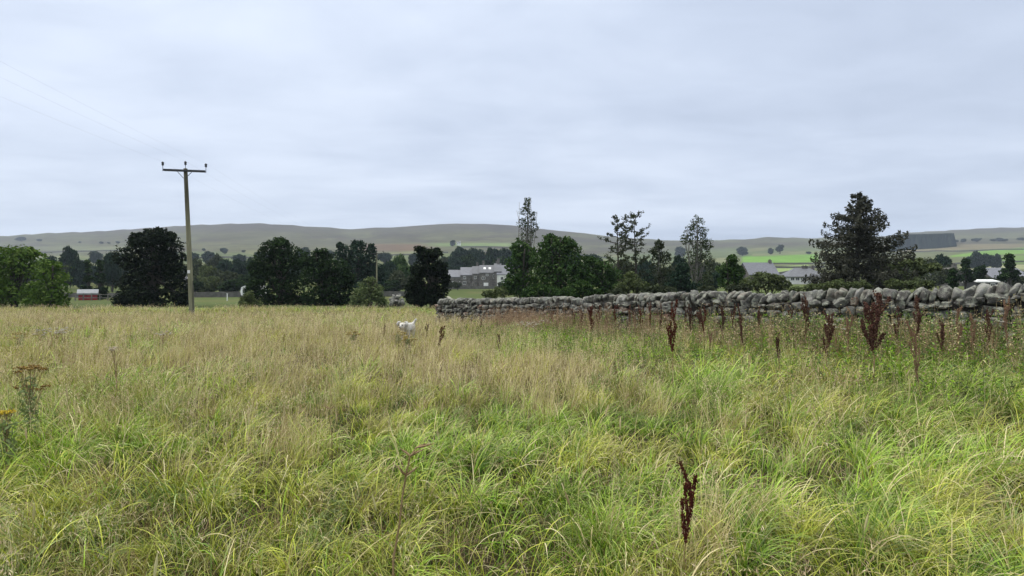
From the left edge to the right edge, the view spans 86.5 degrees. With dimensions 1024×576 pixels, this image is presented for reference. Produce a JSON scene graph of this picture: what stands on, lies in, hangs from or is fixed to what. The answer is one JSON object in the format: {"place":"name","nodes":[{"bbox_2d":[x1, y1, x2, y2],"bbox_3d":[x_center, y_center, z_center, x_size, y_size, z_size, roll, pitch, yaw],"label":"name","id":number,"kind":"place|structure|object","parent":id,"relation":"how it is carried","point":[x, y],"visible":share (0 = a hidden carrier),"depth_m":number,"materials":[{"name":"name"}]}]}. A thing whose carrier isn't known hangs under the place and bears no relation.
{"place":"outdoors","nodes":[
{"label":"outdoors","id":0,"kind":"place"},
{"bbox_2d":[25,354,967,575],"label":"grass seed heads","id":1,"kind":"object","parent":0,"point":[374,503],"depth_m":4.37,"materials":[{"name":"plant"}]},
{"bbox_2d":[0,301,1023,575],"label":"meadow grass","id":2,"kind":"structure","parent":0,"point":[922,501],"depth_m":4.92,"materials":[{"name":"plant"}]},
{"bbox_2d":[0,223,1023,575],"bbox_3d":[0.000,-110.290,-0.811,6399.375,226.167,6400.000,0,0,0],"label":"ground","id":3,"kind":"structure","parent":0,"point":[250,239],"depth_m":7.21,"materials":[{"name":"plant"}]},
{"bbox_2d":[0,409,21,469],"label":"ragwort","id":4,"kind":"object","parent":3,"relation":"on","point":[4,427],"visible":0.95,"depth_m":4.80,"materials":[{"name":"green plant"}]},
{"bbox_2d":[0,244,61,306],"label":"broadleaf tree","id":5,"kind":"object","parent":3,"relation":"on","point":[13,272],"visible":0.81,"depth_m":53.44,"materials":[{"name":"green plant"}]},
{"bbox_2d":[12,364,50,432],"bbox_3d":[-4.965,1.228,5.625,0.302,0.875,0.276,0,1,-43],"label":"ragwort plant","id":6,"kind":"object","parent":3,"relation":"on","point":[33,384],"visible":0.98,"depth_m":5.59,"materials":[{"name":"green plant"}]},
{"bbox_2d":[19,258,74,307],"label":"broadleaf tree","id":7,"kind":"object","parent":3,"relation":"on","point":[52,292],"visible":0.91,"depth_m":50.43,"materials":[{"name":"green plant"}]},
{"bbox_2d":[58,246,78,287],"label":"broadleaf tree","id":8,"kind":"object","parent":3,"relation":"on","point":[68,255],"visible":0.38,"depth_m":188.66,"materials":[{"name":"green plant"}]},
{"bbox_2d":[68,258,86,288],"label":"woodland tree","id":9,"kind":"object","parent":3,"relation":"on","point":[77,273],"visible":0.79,"depth_m":168.75,"materials":[{"name":"green plant"}]},
{"bbox_2d":[80,259,93,288],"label":"conifer tree","id":10,"kind":"object","parent":3,"relation":"on","point":[87,278],"visible":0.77,"depth_m":95.76,"materials":[{"name":"green plant"}]},
{"bbox_2d":[77,289,98,299],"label":"garden shed","id":11,"kind":"structure","parent":3,"relation":"on","point":[87,291],"depth_m":89.38,"materials":[{"name":"red paint"}]},
{"bbox_2d":[88,251,103,264],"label":"hilltop tree","id":12,"kind":"object","parent":3,"relation":"on","point":[94,256],"visible":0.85,"depth_m":504.11,"materials":[{"name":"green plant"}]},
{"bbox_2d":[92,259,110,299],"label":"conifer tree","id":13,"kind":"object","parent":3,"relation":"on","point":[102,275],"visible":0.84,"depth_m":93.80,"materials":[{"name":"green plant"}]},
{"bbox_2d":[103,250,121,291],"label":"broadleaf tree","id":14,"kind":"object","parent":3,"relation":"on","point":[112,271],"visible":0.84,"depth_m":149.34,"materials":[{"name":"green plant"}]},
{"bbox_2d":[109,226,194,306],"bbox_3d":[-36.250,-1.994,54.927,7.162,8.578,6.016,0,1,-38],"label":"tree","id":15,"kind":"object","parent":3,"relation":"on","point":[151,270],"visible":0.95,"depth_m":54.24,"materials":[{"name":"green plant"}]},
{"bbox_2d":[161,161,206,314],"bbox_3d":[-20.361,-2.835,33.914,2.599,10.167,0.352,0,0,-12],"label":"power pole","id":16,"kind":"object","parent":3,"relation":"on","point":[185,170],"visible":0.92,"depth_m":33.87,"materials":[{"name":"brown wood"}]},
{"bbox_2d":[185,257,204,280],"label":"woodland tree","id":17,"kind":"object","parent":3,"relation":"on","point":[196,264],"visible":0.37,"depth_m":148.48,"materials":[{"name":"green plant"}]},
{"bbox_2d":[197,265,216,280],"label":"woodland tree","id":18,"kind":"object","parent":3,"relation":"on","point":[204,270],"visible":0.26,"depth_m":138.56,"materials":[{"name":"green plant"}]},
{"bbox_2d":[196,275,219,291],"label":"woodland tree","id":19,"kind":"object","parent":3,"relation":"on","point":[210,283],"visible":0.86,"depth_m":127.33,"materials":[{"name":"green plant"}]},
{"bbox_2d":[205,253,223,267],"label":"woodland tree","id":20,"kind":"object","parent":3,"relation":"on","point":[213,262],"visible":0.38,"depth_m":208.07,"materials":[{"name":"green plant"}]},
{"bbox_2d":[206,269,223,291],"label":"woodland tree","id":21,"kind":"object","parent":3,"relation":"on","point":[215,272],"visible":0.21,"depth_m":133.96,"materials":[{"name":"green plant"}]},
{"bbox_2d":[215,258,232,271],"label":"woodland tree","id":22,"kind":"object","parent":3,"relation":"on","point":[223,265],"visible":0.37,"depth_m":187.00,"materials":[{"name":"green plant"}]},
{"bbox_2d":[194,291,259,296],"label":"field wall","id":23,"kind":"structure","parent":3,"relation":"on","point":[217,294],"depth_m":113.92,"materials":[{"name":"stone"}]},
{"bbox_2d":[216,280,237,291],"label":"woodland tree","id":24,"kind":"object","parent":3,"relation":"on","point":[226,286],"visible":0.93,"depth_m":122.75,"materials":[{"name":"green plant"}]},
{"bbox_2d":[228,259,248,289],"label":"woodland tree","id":25,"kind":"object","parent":3,"relation":"on","point":[238,266],"visible":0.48,"depth_m":168.59,"materials":[{"name":"green plant"}]},
{"bbox_2d":[230,274,255,290],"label":"woodland tree","id":26,"kind":"object","parent":3,"relation":"on","point":[241,281],"visible":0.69,"depth_m":123.60,"materials":[{"name":"green plant"}]},
{"bbox_2d":[238,290,262,307],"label":"shrub","id":27,"kind":"object","parent":3,"relation":"on","point":[248,298],"visible":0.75,"depth_m":49.75,"materials":[{"name":"green plant"}]},
{"bbox_2d":[240,236,316,304],"bbox_3d":[-25.524,-1.768,60.216,8.357,8.072,5.073,0,0,0],"label":"dark broadleaf tree","id":28,"kind":"object","parent":3,"relation":"on","point":[281,286],"visible":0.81,"depth_m":59.35,"materials":[{"name":"green plant"}]},
{"bbox_2d":[295,247,356,305],"bbox_3d":[-19.751,-1.033,57.554,6.526,6.614,4.735,0,0,0],"label":"dark broadleaf tree","id":29,"kind":"object","parent":3,"relation":"on","point":[325,290],"visible":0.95,"depth_m":57.31,"materials":[{"name":"green plant"}]},
{"bbox_2d":[332,240,386,298],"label":"conifer tree","id":30,"kind":"object","parent":3,"relation":"on","point":[361,264],"visible":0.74,"depth_m":99.33,"materials":[{"name":"green plant"}]},
{"bbox_2d":[348,276,388,308],"bbox_3d":[-12.372,0.605,47.284,3.467,3.283,2.617,0,0,0],"label":"willow shrub","id":31,"kind":"object","parent":3,"relation":"on","point":[372,291],"visible":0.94,"depth_m":46.76,"materials":[{"name":"green plant"}]},
{"bbox_2d":[377,252,391,264],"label":"hilltop tree","id":32,"kind":"object","parent":3,"relation":"on","point":[384,257],"visible":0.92,"depth_m":497.98,"materials":[{"name":"green plant"}]},
{"bbox_2d":[382,260,397,272],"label":"woodland tree","id":33,"kind":"object","parent":3,"relation":"on","point":[390,265],"visible":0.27,"depth_m":148.39,"materials":[{"name":"green plant"}]},
{"bbox_2d":[382,280,399,290],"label":"woodland tree","id":34,"kind":"object","parent":3,"relation":"on","point":[392,285],"visible":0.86,"depth_m":120.92,"materials":[{"name":"green plant"}]},
{"bbox_2d":[388,268,404,290],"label":"woodland tree","id":35,"kind":"object","parent":3,"relation":"on","point":[398,275],"visible":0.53,"depth_m":126.81,"materials":[{"name":"green plant"}]},
{"bbox_2d":[389,294,404,305],"bbox_3d":[-11.618,1.282,54.967,1.699,1.425,1.584,0,0,0],"label":"stone heap","id":36,"kind":"object","parent":3,"relation":"on","point":[394,300],"visible":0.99,"depth_m":54.73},
{"bbox_2d":[392,253,407,290],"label":"woodland tree","id":37,"kind":"object","parent":3,"relation":"on","point":[399,259],"visible":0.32,"depth_m":157.79,"materials":[{"name":"green plant"}]},
{"bbox_2d":[396,318,416,341],"bbox_3d":[-3.028,1.247,15.551,0.388,0.724,0.922,0,0,12],"label":"dog","id":38,"kind":"object","parent":3,"relation":"on","point":[405,324],"visible":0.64,"depth_m":15.41},
{"bbox_2d":[392,443,433,575],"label":"withered stalk","id":39,"kind":"object","parent":3,"relation":"on","point":[414,452],"visible":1,"depth_m":2.60,"materials":[{"name":"plant"}]},
{"bbox_2d":[403,245,451,307],"bbox_3d":[-7.756,-0.851,50.007,4.415,6.201,3.193,0,0,0],"label":"tree","id":40,"kind":"object","parent":3,"relation":"on","point":[421,292],"visible":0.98,"depth_m":49.53,"materials":[{"name":"green plant"}]},
{"bbox_2d":[448,270,459,282],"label":"terraced house","id":41,"kind":"structure","parent":3,"relation":"on","point":[455,275],"depth_m":202.05,"materials":[{"name":"stone"}]},
{"bbox_2d":[448,256,463,268],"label":"woodland tree","id":42,"kind":"object","parent":3,"relation":"on","point":[455,261],"visible":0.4,"depth_m":267.82,"materials":[{"name":"green plant"}]},
{"bbox_2d":[460,254,476,266],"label":"woodland tree","id":43,"kind":"object","parent":3,"relation":"on","point":[469,260],"visible":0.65,"depth_m":273.23,"materials":[{"name":"green plant"}]},
{"bbox_2d":[460,262,477,285],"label":"terraced house","id":44,"kind":"structure","parent":3,"relation":"on","point":[465,276],"depth_m":201.51,"materials":[{"name":"stone"}]},
{"bbox_2d":[450,286,498,288],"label":"field wall","id":45,"kind":"structure","parent":3,"relation":"on","point":[477,287],"depth_m":180.59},
{"bbox_2d":[472,261,484,285],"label":"terraced house","id":46,"kind":"structure","parent":3,"relation":"on","point":[475,275],"depth_m":200.48,"materials":[{"name":"stone"}]},
{"bbox_2d":[479,260,496,285],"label":"terraced house","id":47,"kind":"structure","parent":3,"relation":"on","point":[486,275],"depth_m":199.30,"materials":[{"name":"stone"}]},
{"bbox_2d":[494,258,501,285],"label":"terraced house","id":48,"kind":"structure","parent":3,"relation":"on","point":[497,269],"depth_m":198.39,"materials":[{"name":"stone"}]},
{"bbox_2d":[481,285,516,298],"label":"willow shrub","id":49,"kind":"object","parent":3,"relation":"on","point":[500,292],"visible":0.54,"depth_m":59.92,"materials":[{"name":"green plant"}]},
{"bbox_2d":[492,247,511,258],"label":"woodland tree","id":50,"kind":"object","parent":3,"relation":"on","point":[496,253],"visible":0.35,"depth_m":333.34,"materials":[{"name":"green plant"}]},
{"bbox_2d":[497,265,512,285],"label":"white house","id":51,"kind":"structure","parent":3,"relation":"on","point":[501,275],"depth_m":197.47,"materials":[{"name":"paint"}]},
{"bbox_2d":[500,237,539,297],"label":"broadleaf tree","id":52,"kind":"object","parent":3,"relation":"on","point":[518,279],"visible":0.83,"depth_m":48.61,"materials":[{"name":"green plant"}]},
{"bbox_2d":[511,197,538,285],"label":"birch tree","id":53,"kind":"object","parent":3,"relation":"on","point":[527,234],"visible":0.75,"depth_m":51.83,"materials":[{"name":"green plant"}]},
{"bbox_2d":[521,284,565,297],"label":"shrub","id":54,"kind":"object","parent":3,"relation":"on","point":[541,290],"visible":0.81,"depth_m":42.85,"materials":[{"name":"green plant"}]},
{"bbox_2d":[528,232,594,296],"bbox_3d":[4.245,-1.275,46.734,5.898,7.082,4.154,0,0,0],"label":"broadleaf tree","id":55,"kind":"object","parent":3,"relation":"on","point":[555,271],"visible":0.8,"depth_m":46.49,"materials":[{"name":"green plant"}]},
{"bbox_2d":[476,302,686,341],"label":"grass","id":56,"kind":"structure","parent":3,"relation":"on","point":[548,316],"depth_m":16.50,"materials":[{"name":"brown plant"}]},
{"bbox_2d":[560,280,603,298],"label":"shrub","id":57,"kind":"object","parent":3,"relation":"on","point":[581,288],"visible":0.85,"depth_m":42.73,"materials":[{"name":"green plant"}]},
{"bbox_2d":[584,256,620,294],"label":"hawthorn tree","id":58,"kind":"object","parent":3,"relation":"on","point":[608,276],"visible":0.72,"depth_m":47.66,"materials":[{"name":"green plant"}]},
{"bbox_2d":[597,214,638,290],"bbox_3d":[10.065,-2.263,49.949,4.160,8.823,3.940,0,0,0],"label":"larch tree","id":59,"kind":"object","parent":3,"relation":"on","point":[622,237],"visible":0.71,"depth_m":49.74,"materials":[{"name":"green plant"}]},
{"bbox_2d":[614,271,649,293],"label":"willow shrub","id":60,"kind":"object","parent":3,"relation":"on","point":[633,284],"visible":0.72,"depth_m":43.72,"materials":[{"name":"green plant"}]},
{"bbox_2d":[614,211,650,284],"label":"larch tree","id":61,"kind":"object","parent":3,"relation":"on","point":[636,252],"visible":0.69,"depth_m":50.64,"materials":[{"name":"green plant"}]},
{"bbox_2d":[637,260,651,274],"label":"woodland tree","id":62,"kind":"object","parent":3,"relation":"on","point":[643,265],"visible":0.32,"depth_m":148.55,"materials":[{"name":"green plant"}]},
{"bbox_2d":[647,238,675,286],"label":"birch tree","id":63,"kind":"object","parent":3,"relation":"on","point":[657,248],"visible":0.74,"depth_m":49.75,"materials":[{"name":"green plant"}]},
{"bbox_2d":[607,284,717,294],"bbox_3d":[11.912,0.830,43.017,8.828,2.338,1.799,0,0,0],"label":"shrub","id":64,"kind":"object","parent":3,"relation":"on","point":[652,289],"visible":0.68,"depth_m":42.83,"materials":[{"name":"green plant"}]},
{"bbox_2d":[666,299,677,381],"bbox_3d":[2.644,0.874,8.890,0.206,1.394,0.204,0,0,-25],"label":"dock plant","id":65,"kind":"object","parent":3,"relation":"on","point":[671,332],"visible":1,"depth_m":8.90,"materials":[{"name":"plant"}]},
{"bbox_2d":[671,254,689,291],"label":"woodland tree","id":66,"kind":"object","parent":3,"relation":"on","point":[678,259],"visible":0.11,"depth_m":109.45,"materials":[{"name":"green plant"}]},
{"bbox_2d":[663,262,702,292],"bbox_3d":[14.323,-0.106,45.920,3.329,4.167,2.335,0,0,20],"label":"willow shrub","id":67,"kind":"object","parent":3,"relation":"on","point":[682,270],"visible":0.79,"depth_m":45.70,"materials":[{"name":"green plant"}]},
{"bbox_2d":[677,460,697,575],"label":"dock plant","id":68,"kind":"object","parent":3,"relation":"on","point":[687,487],"visible":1,"depth_m":2.91,"materials":[{"name":"plant"}]},
{"bbox_2d":[679,214,714,290],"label":"birch tree","id":69,"kind":"object","parent":3,"relation":"on","point":[696,260],"visible":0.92,"depth_m":48.91,"materials":[{"name":"green plant"}]},
{"bbox_2d":[704,257,720,275],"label":"woodland tree","id":70,"kind":"object","parent":3,"relation":"on","point":[709,268],"visible":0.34,"depth_m":129.23,"materials":[{"name":"green plant"}]},
{"bbox_2d":[415,319,1023,417],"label":"weeds","id":71,"kind":"object","parent":3,"relation":"on","point":[568,342],"visible":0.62,"depth_m":9.50,"materials":[{"name":"green plant"}]},
{"bbox_2d":[435,282,1023,354],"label":"dry stone wall","id":72,"kind":"structure","parent":3,"relation":"on","point":[984,296],"depth_m":13.27,"materials":[{"name":"grey"}]},
{"bbox_2d":[715,254,745,293],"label":"broadleaf tree","id":73,"kind":"object","parent":3,"relation":"on","point":[732,269],"visible":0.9,"depth_m":43.73,"materials":[{"name":"green plant"}]},
{"bbox_2d":[471,311,1008,365],"bbox_3d":[3.662,1.031,14.439,2.376,1.237,14.242,0,1,-40],"label":"withered sorrel","id":74,"kind":"object","parent":3,"relation":"on","point":[772,332],"visible":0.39,"depth_m":11.23,"materials":[{"name":"brown plant"}]},
{"bbox_2d":[726,283,753,291],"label":"willow shrub","id":75,"kind":"object","parent":3,"relation":"on","point":[740,287],"visible":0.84,"depth_m":35.91,"materials":[{"name":"green plant"}]},
{"bbox_2d":[741,259,779,282],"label":"stone barn","id":76,"kind":"structure","parent":3,"relation":"on","point":[751,268],"depth_m":173.34,"materials":[{"name":"stone"}]},
{"bbox_2d":[739,271,792,293],"bbox_3d":[17.729,0.110,38.131,3.614,2.656,1.887,0,0,0],"label":"willow shrub","id":77,"kind":"object","parent":3,"relation":"on","point":[776,282],"visible":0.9,"depth_m":37.86,"materials":[{"name":"green plant"}]},
{"bbox_2d":[527,307,1023,363],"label":"tall weeds","id":78,"kind":"object","parent":3,"relation":"on","point":[931,324],"visible":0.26,"depth_m":11.10,"materials":[{"name":"green plant"}]},
{"bbox_2d":[780,265,822,283],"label":"bungalow","id":79,"kind":"object","parent":3,"relation":"on","point":[794,275],"visible":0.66,"depth_m":162.10,"materials":[{"name":"paint"}]},
{"bbox_2d":[580,294,1023,375],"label":"withered stems","id":80,"kind":"object","parent":3,"relation":"on","point":[891,336],"visible":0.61,"depth_m":10.28,"materials":[{"name":"brown plant"}]},
{"bbox_2d":[800,294,809,359],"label":"dock plant","id":81,"kind":"object","parent":3,"relation":"on","point":[805,308],"visible":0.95,"depth_m":10.44,"materials":[{"name":"plant"}]},
{"bbox_2d":[788,278,844,291],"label":"willow shrub","id":82,"kind":"object","parent":3,"relation":"on","point":[820,286],"visible":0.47,"depth_m":35.97,"materials":[{"name":"green plant"}]},
{"bbox_2d":[822,311,834,366],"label":"dock plant","id":83,"kind":"object","parent":3,"relation":"on","point":[828,332],"visible":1,"depth_m":8.79,"materials":[{"name":"plant"}]},
{"bbox_2d":[845,307,853,351],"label":"dock plant","id":84,"kind":"object","parent":3,"relation":"on","point":[848,325],"visible":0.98,"depth_m":9.71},
{"bbox_2d":[827,279,873,290],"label":"willow shrub","id":85,"kind":"object","parent":3,"relation":"on","point":[847,285],"visible":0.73,"depth_m":32.80,"materials":[{"name":"green plant"}]},
{"bbox_2d":[801,191,918,289],"bbox_3d":[25.860,-2.968,40.758,6.389,8.650,7.280,0,0,-20],"label":"spruce tree","id":86,"kind":"object","parent":3,"relation":"on","point":[862,238],"visible":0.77,"depth_m":40.26,"materials":[{"name":"green plant"}]},
{"bbox_2d":[860,290,890,382],"bbox_3d":[5.365,0.732,8.079,0.349,1.401,0.316,0,0,-24],"label":"dock plant","id":87,"kind":"object","parent":3,"relation":"on","point":[877,309],"visible":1,"depth_m":8.06,"materials":[{"name":"plant"}]},
{"bbox_2d":[893,305,901,362],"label":"dock plant","id":88,"kind":"object","parent":3,"relation":"on","point":[897,326],"visible":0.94,"depth_m":9.15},
{"bbox_2d":[860,257,942,290],"bbox_3d":[30.083,-0.476,42.026,6.287,3.907,1.564,0,0,4],"label":"spreading tree","id":89,"kind":"object","parent":3,"relation":"on","point":[917,263],"visible":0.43,"depth_m":41.73,"materials":[{"name":"green plant"}]},
{"bbox_2d":[883,278,935,292],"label":"willow shrub","id":90,"kind":"object","parent":3,"relation":"on","point":[895,283],"visible":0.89,"depth_m":35.94,"materials":[{"name":"green plant"}]},
{"bbox_2d":[905,320,924,413],"bbox_3d":[4.620,0.929,6.188,0.119,1.176,0.111,-9,0,0],"label":"dock plant","id":91,"kind":"object","parent":3,"relation":"on","point":[912,333],"visible":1,"depth_m":6.18,"materials":[{"name":"plant"}]},
{"bbox_2d":[912,294,922,352],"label":"dock plant","id":92,"kind":"object","parent":3,"relation":"on","point":[918,319],"visible":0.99,"depth_m":9.12,"materials":[{"name":"plant"}]},
{"bbox_2d":[890,233,956,251],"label":"plantation","id":93,"kind":"object","parent":3,"relation":"on","point":[932,241],"visible":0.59,"depth_m":1147.49,"materials":[{"name":"green plant"}]},
{"bbox_2d":[936,318,944,361],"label":"dock plant","id":94,"kind":"object","parent":3,"relation":"on","point":[942,334],"visible":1,"depth_m":8.46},
{"bbox_2d":[934,253,952,265],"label":"hedgerow tree","id":95,"kind":"object","parent":3,"relation":"on","point":[943,260],"visible":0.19,"depth_m":168.86,"materials":[{"name":"green plant"}]},
{"bbox_2d":[945,267,958,288],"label":"conifer tree","id":96,"kind":"object","parent":3,"relation":"on","point":[951,280],"visible":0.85,"depth_m":61.84,"materials":[{"name":"green plant"}]},
{"bbox_2d":[888,249,1023,254],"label":"field wall","id":97,"kind":"structure","parent":3,"relation":"on","point":[962,250],"depth_m":979.03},
{"bbox_2d":[955,306,963,358],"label":"dock plant","id":98,"kind":"object","parent":3,"relation":"on","point":[961,328],"visible":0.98,"depth_m":8.88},
{"bbox_2d":[957,257,976,288],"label":"conifer tree","id":99,"kind":"object","parent":3,"relation":"on","point":[966,276],"visible":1,"depth_m":89.72,"materials":[{"name":"green plant"}]},
{"bbox_2d":[969,313,976,359],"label":"dock plant","id":100,"kind":"object","parent":3,"relation":"on","point":[973,333],"visible":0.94,"depth_m":8.64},
{"bbox_2d":[971,250,982,266],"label":"hedgerow tree","id":101,"kind":"object","parent":3,"relation":"on","point":[977,255],"visible":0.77,"depth_m":427.91,"materials":[{"name":"green plant"}]},
{"bbox_2d":[973,265,988,278],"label":"conifer tree","id":102,"kind":"object","parent":3,"relation":"on","point":[980,272],"visible":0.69,"depth_m":99.61,"materials":[{"name":"green plant"}]},
{"bbox_2d":[964,279,999,288],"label":"flat roofed garage","id":103,"kind":"structure","parent":3,"relation":"on","point":[991,282],"depth_m":93.94,"materials":[{"name":"metal"}]},
{"bbox_2d":[983,308,993,367],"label":"dock plant","id":104,"kind":"object","parent":3,"relation":"on","point":[987,320],"visible":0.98,"depth_m":8.43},
{"bbox_2d":[980,313,1003,360],"bbox_3d":[7.532,0.866,8.472,0.318,0.977,0.305,0,0,0],"label":"yarrow","id":105,"kind":"object","parent":3,"relation":"on","point":[993,336],"visible":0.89,"depth_m":8.48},
{"bbox_2d":[972,268,1023,286],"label":"grey cottage","id":106,"kind":"structure","parent":3,"relation":"on","point":[992,272],"depth_m":118.17,"materials":[{"name":"paint"}]},
{"bbox_2d":[1003,296,1010,370],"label":"dock plant","id":107,"kind":"object","parent":3,"relation":"on","point":[1006,312],"visible":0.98,"depth_m":8.34,"materials":[{"name":"plant"}]},
{"bbox_2d":[994,253,1021,285],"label":"conifer tree","id":108,"kind":"object","parent":3,"relation":"on","point":[1009,272],"visible":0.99,"depth_m":84.79,"materials":[{"name":"green plant"}]},
{"bbox_2d":[0,0,1023,239],"label":"sky","id":109,"kind":"structure","parent":0,"point":[754,119],"materials":[{"name":"grey"}]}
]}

